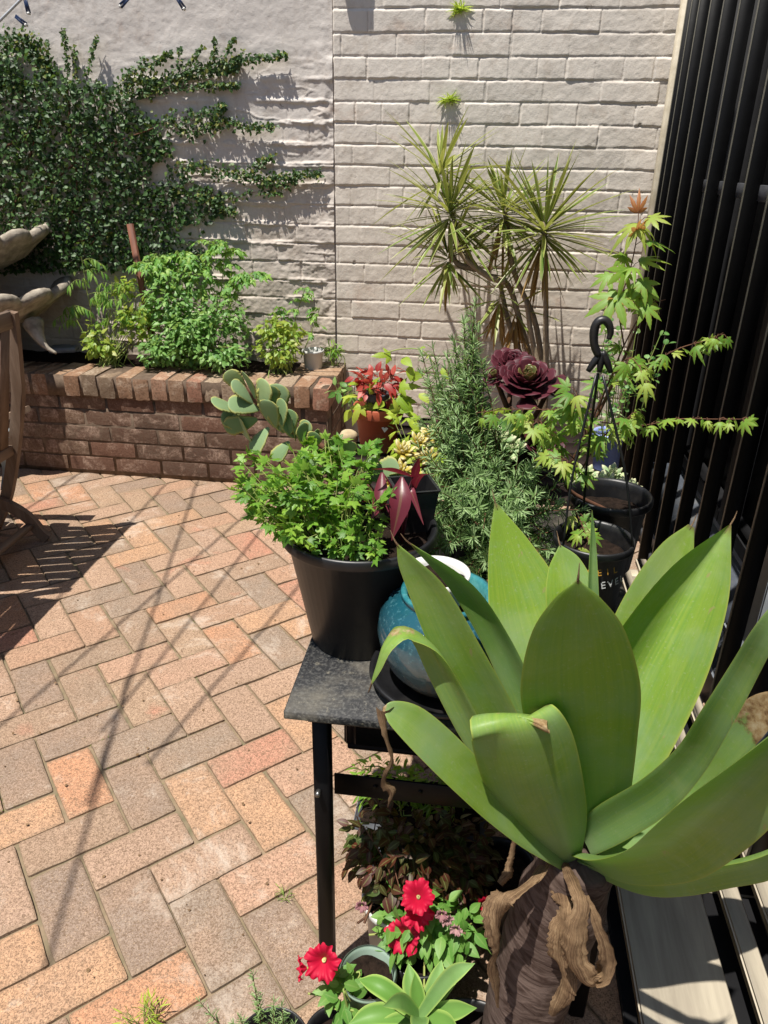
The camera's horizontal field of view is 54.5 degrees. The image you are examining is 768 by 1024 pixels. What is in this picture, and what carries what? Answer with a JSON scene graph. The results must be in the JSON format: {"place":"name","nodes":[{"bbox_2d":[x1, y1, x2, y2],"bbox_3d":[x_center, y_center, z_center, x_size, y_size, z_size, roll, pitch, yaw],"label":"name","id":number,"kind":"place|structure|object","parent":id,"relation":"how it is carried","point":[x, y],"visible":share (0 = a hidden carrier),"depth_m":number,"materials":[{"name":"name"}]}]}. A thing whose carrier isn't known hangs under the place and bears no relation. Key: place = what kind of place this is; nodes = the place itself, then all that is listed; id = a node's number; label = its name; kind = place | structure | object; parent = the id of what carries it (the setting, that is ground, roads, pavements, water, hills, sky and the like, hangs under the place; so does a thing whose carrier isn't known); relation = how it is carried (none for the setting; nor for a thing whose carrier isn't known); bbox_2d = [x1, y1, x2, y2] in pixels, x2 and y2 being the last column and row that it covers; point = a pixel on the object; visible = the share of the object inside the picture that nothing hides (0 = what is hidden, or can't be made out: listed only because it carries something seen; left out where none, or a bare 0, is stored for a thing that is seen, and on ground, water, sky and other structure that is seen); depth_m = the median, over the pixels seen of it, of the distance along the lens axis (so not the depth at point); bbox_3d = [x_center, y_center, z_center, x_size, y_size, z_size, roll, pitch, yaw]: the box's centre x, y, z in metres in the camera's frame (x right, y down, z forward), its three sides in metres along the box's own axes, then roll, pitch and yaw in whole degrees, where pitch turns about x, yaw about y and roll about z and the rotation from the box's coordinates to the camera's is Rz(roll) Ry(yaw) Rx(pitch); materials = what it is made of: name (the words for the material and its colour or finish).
{"place":"outdoors","nodes":[
{"label":"outdoors","id":0,"kind":"place"},
{"bbox_2d":[0,0,21,21],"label":"hanging cable","id":1,"kind":"object","parent":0,"point":[10,10],"visible":1,"depth_m":2.95,"materials":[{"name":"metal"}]},
{"bbox_2d":[14,15,27,26],"bbox_3d":[-1.444,-1.954,2.966,0.050,0.043,0.014,4,25,6],"label":"bulb","id":2,"kind":"object","parent":1,"relation":"hanging from","point":[20,20],"visible":1,"depth_m":2.96,"materials":[{"name":"plastic"}]},
{"bbox_2d":[23,0,30,14],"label":"bulb","id":3,"kind":"object","parent":1,"relation":"hanging from","point":[27,8],"visible":1,"depth_m":2.94,"materials":[{"name":"plastic"}]},
{"bbox_2d":[118,0,128,7],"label":"bulb","id":4,"kind":"object","parent":1,"relation":"hanging from","point":[122,3],"visible":1,"depth_m":2.89,"materials":[{"name":"plastic"}]},
{"bbox_2d":[176,0,185,10],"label":"bulb","id":5,"kind":"object","parent":1,"relation":"hanging from","point":[182,6],"visible":1,"depth_m":2.87,"materials":[{"name":"plastic"}]},
{"bbox_2d":[0,466,704,1023],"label":"paving","id":6,"kind":"structure","parent":0,"point":[36,986],"depth_m":1.96,"materials":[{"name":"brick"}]},
{"bbox_2d":[0,310,51,554],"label":"folding chair","id":7,"kind":"object","parent":6,"relation":"on","point":[12,363],"visible":0.98,"depth_m":2.84,"materials":[{"name":"brown wood"}]},
{"bbox_2d":[0,460,5,489],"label":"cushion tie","id":8,"kind":"object","parent":7,"relation":"hanging from","point":[3,463],"visible":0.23,"depth_m":3.00,"materials":[{"name":"fabric"}]},
{"bbox_2d":[113,988,168,1023],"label":"paving weed","id":9,"kind":"object","parent":6,"relation":"on","point":[149,1012],"visible":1,"depth_m":1.36,"materials":[{"name":"green plant"}]},
{"bbox_2d":[0,0,335,362],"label":"rendered wall","id":10,"kind":"structure","parent":6,"relation":"on","point":[286,241],"depth_m":3.47,"materials":[{"name":"white paint"}]},
{"bbox_2d":[0,23,324,276],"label":"climbing fig","id":11,"kind":"object","parent":10,"relation":"attached to","point":[233,64],"visible":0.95,"depth_m":3.51,"materials":[{"name":"green plant"}]},
{"bbox_2d":[2,482,341,976],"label":"leaf litter","id":12,"kind":"object","parent":6,"relation":"on","point":[103,876],"visible":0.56,"depth_m":2.01,"materials":[{"name":"brown plant"}]},
{"bbox_2d":[0,349,345,486],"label":"raised brick planter","id":13,"kind":"object","parent":6,"relation":"on","point":[84,415],"visible":0.73,"depth_m":3.61,"materials":[{"name":"brick"}]},
{"bbox_2d":[0,222,72,353],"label":"shell fountain","id":14,"kind":"object","parent":13,"relation":"on","point":[16,245],"visible":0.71,"depth_m":3.47,"materials":[{"name":"stone"}]},
{"bbox_2d":[49,344,78,353],"bbox_3d":[-1.609,-0.820,3.746,0.134,0.035,0.104,-3,26,-9],"label":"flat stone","id":15,"kind":"object","parent":13,"relation":"on","point":[63,348],"visible":0.85,"depth_m":3.71,"materials":[{"name":"stone"}]},
{"bbox_2d":[52,256,132,358],"bbox_3d":[-1.410,-0.992,3.643,0.421,0.491,0.173,4,25,6],"label":"chilli plant","id":16,"kind":"object","parent":13,"relation":"on","point":[98,300],"visible":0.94,"depth_m":3.61,"materials":[{"name":"green plant"}]},
{"bbox_2d":[111,346,128,362],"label":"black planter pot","id":17,"kind":"object","parent":13,"relation":"on","point":[123,358],"visible":0.2,"depth_m":3.80,"materials":[{"name":"plastic"}]},
{"bbox_2d":[80,276,160,367],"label":"seedling clump","id":18,"kind":"object","parent":13,"relation":"on","point":[108,351],"visible":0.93,"depth_m":3.63,"materials":[{"name":"green plant"}]},
{"bbox_2d":[126,224,157,365],"bbox_3d":[-1.171,-1.050,3.636,0.030,0.660,0.162,-19,32,-35],"label":"garden stake","id":19,"kind":"object","parent":13,"relation":"on","point":[134,247],"visible":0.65,"depth_m":3.58,"materials":[{"name":"brown wood"}]},
{"bbox_2d":[136,263,254,373],"bbox_3d":[-0.910,-0.916,3.569,0.596,0.512,0.367,4,25,6],"label":"mint clump","id":20,"kind":"object","parent":13,"relation":"on","point":[195,324],"visible":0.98,"depth_m":3.55,"materials":[{"name":"green plant"}]},
{"bbox_2d":[126,239,273,345],"bbox_3d":[-0.876,-1.025,3.619,0.716,0.588,0.191,4,25,6],"label":"tomato plant","id":21,"kind":"object","parent":13,"relation":"on","point":[160,264],"visible":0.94,"depth_m":3.54,"materials":[{"name":"green plant"}]},
{"bbox_2d":[251,312,308,377],"bbox_3d":[-0.503,-0.795,3.566,0.272,0.303,0.238,4,25,6],"label":"yellow basil","id":22,"kind":"object","parent":13,"relation":"on","point":[273,333],"visible":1,"depth_m":3.55,"materials":[{"name":"green plant"}]},
{"bbox_2d":[268,287,326,358],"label":"young tomato seedling","id":23,"kind":"object","parent":13,"relation":"on","point":[306,296],"visible":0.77,"depth_m":3.63,"materials":[{"name":"green plant"}]},
{"bbox_2d":[302,347,323,369],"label":"white planter pot","id":24,"kind":"object","parent":13,"relation":"on","point":[313,358],"visible":0.99,"depth_m":3.67,"materials":[{"name":"plastic"}]},
{"bbox_2d":[321,340,344,365],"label":"corner weeds","id":25,"kind":"object","parent":13,"relation":"on","point":[332,353],"visible":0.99,"depth_m":3.73,"materials":[{"name":"green plant"}]},
{"bbox_2d":[1,574,352,887],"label":"moss","id":26,"kind":"object","parent":6,"relation":"on","point":[144,723],"visible":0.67,"depth_m":2.11,"materials":[{"name":"plant"}]},
{"bbox_2d":[245,1007,304,1023],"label":"black rosemary pot","id":27,"kind":"object","parent":6,"relation":"on","point":[293,1014],"visible":0.64,"depth_m":1.27,"materials":[{"name":"plastic"}]},
{"bbox_2d":[195,968,297,1023],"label":"rosemary seedling","id":28,"kind":"object","parent":27,"relation":"on","point":[260,1009],"visible":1,"depth_m":1.19,"materials":[{"name":"green plant"}]},
{"bbox_2d":[274,883,293,901],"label":"joint weed","id":29,"kind":"object","parent":6,"relation":"on","point":[282,892],"visible":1,"depth_m":1.62,"materials":[{"name":"green plant"}]},
{"bbox_2d":[307,1007,338,1023],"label":"black petunia pot","id":30,"kind":"object","parent":6,"relation":"on","point":[319,1016],"visible":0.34,"depth_m":1.34,"materials":[{"name":"plastic"}]},
{"bbox_2d":[296,942,367,1023],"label":"petunia","id":31,"kind":"object","parent":30,"relation":"on","point":[323,961],"visible":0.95,"depth_m":1.28,"materials":[{"name":"red plant"}]},
{"bbox_2d":[339,945,396,1009],"bbox_3d":[-0.029,0.883,1.360,0.104,0.140,0.104,4,25,6],"label":"sage pot","id":32,"kind":"object","parent":6,"relation":"on","point":[368,959],"visible":0.53,"depth_m":1.36,"materials":[{"name":"ceramic"}]},
{"bbox_2d":[361,869,404,945],"bbox_3d":[0.030,0.816,1.494,0.150,0.150,0.150,4,25,6],"label":"white rim pot","id":33,"kind":"object","parent":6,"relation":"on","point":[375,940],"visible":0.06,"depth_m":1.45,"materials":[{"name":"plastic"}]},
{"bbox_2d":[336,798,504,923],"bbox_3d":[0.081,0.677,1.460,0.335,0.231,0.215,-5,26,-12],"label":"dusky coleus","id":34,"kind":"object","parent":33,"relation":"in","point":[442,869],"visible":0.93,"depth_m":1.42,"materials":[{"name":"brown plant"}]},
{"bbox_2d":[354,774,485,866],"bbox_3d":[0.083,0.720,1.702,0.290,0.145,0.160,4,25,6],"label":"grey trough","id":35,"kind":"object","parent":6,"relation":"on","point":[459,812],"visible":0.12,"depth_m":1.64,"materials":[{"name":"plastic"}]},
{"bbox_2d":[345,753,463,820],"bbox_3d":[0.060,0.604,1.666,0.294,0.140,0.170,4,25,6],"label":"trough plant","id":36,"kind":"object","parent":35,"relation":"in","point":[428,808],"visible":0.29,"depth_m":1.64,"materials":[{"name":"green plant"}]},
{"bbox_2d":[388,949,453,989],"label":"petunia pot","id":37,"kind":"object","parent":6,"relation":"on","point":[417,966],"visible":0.07,"depth_m":1.38,"materials":[{"name":"black plastic"}]},
{"bbox_2d":[355,877,491,987],"bbox_3d":[0.077,0.730,1.357,0.250,0.231,0.191,4,25,6],"label":"red petunia","id":38,"kind":"object","parent":37,"relation":"in","point":[419,927],"visible":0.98,"depth_m":1.33,"materials":[{"name":"green plant"}]},
{"bbox_2d":[446,997,485,1023],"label":"agave floor pot","id":39,"kind":"object","parent":6,"relation":"on","point":[475,1014],"visible":0.17,"depth_m":1.32,"materials":[{"name":"black plastic"}]},
{"bbox_2d":[349,960,475,1023],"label":"young agave","id":40,"kind":"object","parent":39,"relation":"in","point":[413,1001],"visible":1,"depth_m":1.24,"materials":[{"name":"green plant"}]},
{"bbox_2d":[368,490,767,1023],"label":"giant agave","id":41,"kind":"object","parent":39,"relation":"in","point":[569,715],"visible":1,"depth_m":0.96,"materials":[{"name":"green plant"}]},
{"bbox_2d":[340,417,599,509],"bbox_3d":[0.262,0.147,2.272,0.720,0.700,0.580,4,25,6],"label":"plant stand","id":42,"kind":"object","parent":6,"relation":"on","point":[569,448],"visible":0.01,"depth_m":2.07,"materials":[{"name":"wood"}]},
{"bbox_2d":[340,429,357,442],"bbox_3d":[-0.103,-0.215,2.162,0.056,0.046,0.055,4,25,6],"label":"sandstone lump","id":43,"kind":"object","parent":42,"relation":"on","point":[350,433],"visible":0.59,"depth_m":2.14,"materials":[{"name":"beige stone"}]},
{"bbox_2d":[324,376,378,409],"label":"leaf plant","id":44,"kind":"object","parent":42,"relation":"on","point":[340,390],"visible":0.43,"depth_m":2.42,"materials":[{"name":"green plant"}]},
{"bbox_2d":[353,399,402,453],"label":"terracotta pot","id":45,"kind":"object","parent":42,"relation":"on","point":[372,425],"visible":0.49,"depth_m":2.07,"materials":[{"name":"ceramic"}]},
{"bbox_2d":[363,389,389,411],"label":"black pot","id":46,"kind":"object","parent":45,"relation":"in","point":[371,398],"visible":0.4,"depth_m":2.05,"materials":[{"name":"grey plastic"}]},
{"bbox_2d":[345,361,405,405],"bbox_3d":[-0.017,-0.356,2.050,0.174,0.111,0.166,-3,26,-8],"label":"red coleus","id":47,"kind":"object","parent":46,"relation":"in","point":[362,386],"visible":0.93,"depth_m":2.03,"materials":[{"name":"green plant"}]},
{"bbox_2d":[342,346,448,429],"bbox_3d":[0.028,-0.332,2.000,0.289,0.239,0.070,4,25,6],"label":"lime vine","id":48,"kind":"object","parent":45,"relation":"in","point":[403,400],"visible":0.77,"depth_m":2.01,"materials":[{"name":"green plant"}]},
{"bbox_2d":[492,433,541,484],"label":"black aeonium pot","id":49,"kind":"object","parent":42,"relation":"on","point":[524,455],"visible":0.06,"depth_m":1.86,"materials":[{"name":"plastic"}]},
{"bbox_2d":[436,347,565,460],"bbox_3d":[0.284,-0.276,1.851,0.332,0.222,0.274,4,25,6],"label":"purple aeonium","id":50,"kind":"object","parent":49,"relation":"in","point":[529,380],"visible":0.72,"depth_m":1.80,"materials":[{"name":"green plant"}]},
{"bbox_2d":[483,427,526,463],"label":"grey green succulent","id":51,"kind":"object","parent":49,"relation":"in","point":[513,443],"visible":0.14,"depth_m":1.72,"materials":[{"name":"green plant"}]},
{"bbox_2d":[492,410,537,442],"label":"broad leaf plant","id":52,"kind":"object","parent":49,"relation":"in","point":[511,428],"visible":0.2,"depth_m":1.76,"materials":[{"name":"green plant"}]},
{"bbox_2d":[592,426,622,471],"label":"lilac pot","id":53,"kind":"object","parent":42,"relation":"on","point":[613,455],"visible":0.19,"depth_m":1.99,"materials":[{"name":"ceramic"}]},
{"bbox_2d":[598,409,623,438],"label":"grey leaf seedling","id":54,"kind":"object","parent":53,"relation":"on","point":[599,429],"visible":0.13,"depth_m":1.97,"materials":[{"name":"plant"}]},
{"bbox_2d":[284,501,673,1017],"bbox_3d":[0.176,0.465,1.596,0.567,0.700,0.803,4,25,6],"label":"patio table","id":55,"kind":"object","parent":6,"relation":"on","point":[327,691],"visible":0.29,"depth_m":1.24,"materials":[{"name":"black paint"}]},
{"bbox_2d":[281,494,437,660],"bbox_3d":[-0.042,0.116,1.259,0.257,0.213,0.257,4,25,6],"label":"black pot","id":56,"kind":"object","parent":55,"relation":"on","point":[344,600],"visible":0.43,"depth_m":1.17,"materials":[{"name":"plastic"}]},
{"bbox_2d":[211,369,402,511],"bbox_3d":[-0.123,-0.121,1.286,0.336,0.246,0.062,2,25,2],"label":"scalloped succulent","id":57,"kind":"object","parent":56,"relation":"in","point":[270,401],"visible":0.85,"depth_m":1.27,"materials":[{"name":"green plant"}]},
{"bbox_2d":[226,429,396,554],"bbox_3d":[-0.117,-0.028,1.181,0.262,0.154,0.264,-5,26,-12],"label":"parsley","id":58,"kind":"object","parent":56,"relation":"in","point":[306,490],"visible":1,"depth_m":1.15,"materials":[{"name":"green plant"}]},
{"bbox_2d":[314,518,387,566],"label":"parsley seedlings","id":59,"kind":"object","parent":56,"relation":"in","point":[351,540],"visible":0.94,"depth_m":1.12,"materials":[{"name":"green plant"}]},
{"bbox_2d":[342,458,425,542],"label":"purple leaf plant","id":60,"kind":"object","parent":56,"relation":"on","point":[400,502],"visible":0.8,"depth_m":1.15,"materials":[{"name":"purple plant"}]},
{"bbox_2d":[387,474,440,532],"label":"grey square pot","id":61,"kind":"object","parent":56,"relation":"in","point":[427,490],"visible":0.57,"depth_m":1.23,"materials":[{"name":"black plastic"}]},
{"bbox_2d":[344,726,462,755],"bbox_3d":[0.187,0.301,1.466,0.460,0.091,0.445,4,25,6],"label":"shallow crate","id":62,"kind":"object","parent":55,"relation":"attached to","point":[363,738],"visible":0.14,"depth_m":1.29,"materials":[{"name":"black plastic"}]},
{"bbox_2d":[369,648,449,719],"bbox_3d":[0.092,0.257,1.183,0.232,0.026,0.232,4,25,6],"label":"black saucer","id":63,"kind":"object","parent":55,"relation":"on","point":[389,685],"visible":0.12,"depth_m":1.14,"materials":[{"name":"plastic"}]},
{"bbox_2d":[377,573,494,698],"bbox_3d":[0.093,0.187,1.150,0.208,0.155,0.208,4,25,6],"label":"teal glazed pot","id":64,"kind":"object","parent":63,"relation":"on","point":[404,661],"visible":0.21,"depth_m":1.09,"materials":[{"name":"ceramic"}]},
{"bbox_2d":[416,555,470,606],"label":"white plastic pot","id":65,"kind":"object","parent":64,"relation":"in","point":[461,568],"visible":0.15,"depth_m":1.12,"materials":[{"name":"plastic"}]},
{"bbox_2d":[451,490,533,578],"bbox_3d":[0.210,0.039,1.504,0.170,0.150,0.170,4,25,6],"label":"black nursery pot","id":66,"kind":"object","parent":55,"relation":"on","point":[460,552],"visible":0.03,"depth_m":1.48,"materials":[{"name":"plastic"}]},
{"bbox_2d":[412,295,590,581],"bbox_3d":[0.215,-0.075,1.351,0.364,0.575,0.449,4,25,6],"label":"rosemary bush","id":67,"kind":"object","parent":66,"relation":"in","point":[475,471],"visible":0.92,"depth_m":1.38,"materials":[{"name":"green plant"}]},
{"bbox_2d":[552,315,635,611],"bbox_3d":[0.366,-0.053,1.248,0.140,0.540,0.140,4,25,6],"label":"black hanger pot","id":68,"kind":"object","parent":55,"relation":"on","point":[615,551],"visible":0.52,"depth_m":1.25,"materials":[{"name":"plastic"}]},
{"bbox_2d":[568,477,653,573],"bbox_3d":[0.448,0.034,1.512,0.164,0.160,0.164,4,25,6],"label":"black maple pot","id":69,"kind":"object","parent":55,"relation":"on","point":[610,494],"visible":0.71,"depth_m":1.50,"materials":[{"name":"plastic"}]},
{"bbox_2d":[477,189,758,552],"bbox_3d":[0.376,-0.196,1.207,0.365,0.601,0.305,-8,27,-18],"label":"japanese maple","id":70,"kind":"object","parent":69,"relation":"in","point":[641,292],"visible":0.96,"depth_m":1.22,"materials":[{"name":"green plant"}]},
{"bbox_2d":[589,310,675,452],"bbox_3d":[0.464,-0.263,1.483,0.146,0.285,0.149,-20,32,-37],"label":"leaved creeper","id":71,"kind":"object","parent":69,"relation":"in","point":[627,386],"visible":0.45,"depth_m":1.47,"materials":[{"name":"green plant"}]},
{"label":"black nursery pot","id":72,"kind":"object","parent":55,"relation":"on","visible":0},
{"bbox_2d":[386,424,438,487],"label":"golden succulent","id":73,"kind":"object","parent":72,"relation":"in","point":[404,450],"visible":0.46,"depth_m":1.57,"materials":[{"name":"yellow plant"}]},
{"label":"black nursery pot","id":74,"kind":"object","parent":55,"relation":"on","visible":0},
{"bbox_2d":[570,462,642,486],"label":"pale succulent","id":75,"kind":"object","parent":74,"relation":"in","point":[612,471],"visible":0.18,"depth_m":1.66,"materials":[{"name":"green plant"}]},
{"bbox_2d":[463,836,533,934],"bbox_3d":[0.238,0.794,1.571,0.160,0.130,0.160,4,25,6],"label":"black shade pot","id":76,"kind":"object","parent":6,"relation":"on","point":[523,859],"visible":0.27,"depth_m":1.57,"materials":[{"name":"plastic"}]},
{"bbox_2d":[332,0,680,434],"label":"brick wall","id":77,"kind":"structure","parent":6,"relation":"on","point":[550,80],"depth_m":3.32,"materials":[{"name":"white brick"}]},
{"bbox_2d":[436,90,459,107],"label":"wall weed","id":78,"kind":"object","parent":77,"relation":"attached to","point":[449,99],"depth_m":3.26,"materials":[{"name":"green plant"}]},
{"bbox_2d":[446,0,474,17],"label":"wall weed","id":79,"kind":"object","parent":77,"relation":"attached to","point":[457,8],"depth_m":3.12,"materials":[{"name":"green plant"}]},
{"bbox_2d":[616,0,686,423],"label":"corner post","id":80,"kind":"object","parent":6,"relation":"on","point":[674,59],"visible":0.23,"depth_m":3.17,"materials":[{"name":"beige paint"}]},
{"bbox_2d":[607,559,767,1023],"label":"slatted duckboard","id":81,"kind":"object","parent":6,"relation":"on","point":[699,959],"visible":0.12,"depth_m":1.44,"materials":[{"name":"beige paint"}]},
{"bbox_2d":[642,0,767,744],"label":"house wall","id":82,"kind":"structure","parent":6,"relation":"on","point":[759,608],"depth_m":2.99,"materials":[{"name":"black painted metal"}]},
{"bbox_2d":[618,0,767,937],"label":"security grille","id":83,"kind":"object","parent":82,"relation":"attached to","point":[684,184],"visible":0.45,"depth_m":2.34,"materials":[{"name":"black metal"}]},
{"bbox_2d":[682,41,767,561],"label":"window frame","id":84,"kind":"structure","parent":82,"relation":"in","point":[743,533],"depth_m":2.99,"materials":[{"name":"black metal"}]},
{"bbox_2d":[703,158,767,527],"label":"window pane","id":85,"kind":"structure","parent":82,"relation":"in","point":[761,462],"depth_m":2.97,"materials":[{"name":"glass"}]},
{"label":"tall black pot","id":86,"kind":"object","parent":6,"relation":"on","visible":0},
{"bbox_2d":[373,106,634,423],"bbox_3d":[0.483,-0.971,3.234,1.137,1.397,0.584,4,25,6],"label":"dracaena","id":87,"kind":"object","parent":86,"relation":"in","point":[458,238],"visible":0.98,"depth_m":3.14,"materials":[{"name":"plant"}]},
{"bbox_2d":[379,397,449,488],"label":"green filler plant","id":88,"kind":"object","parent":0,"point":[394,412],"visible":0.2,"depth_m":1.89,"materials":[{"name":"green plant"}]},
{"bbox_2d":[696,491,742,566],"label":"ground","id":89,"kind":"structure","parent":0,"point":[740,562],"depth_m":3.42,"materials":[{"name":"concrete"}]}
]}

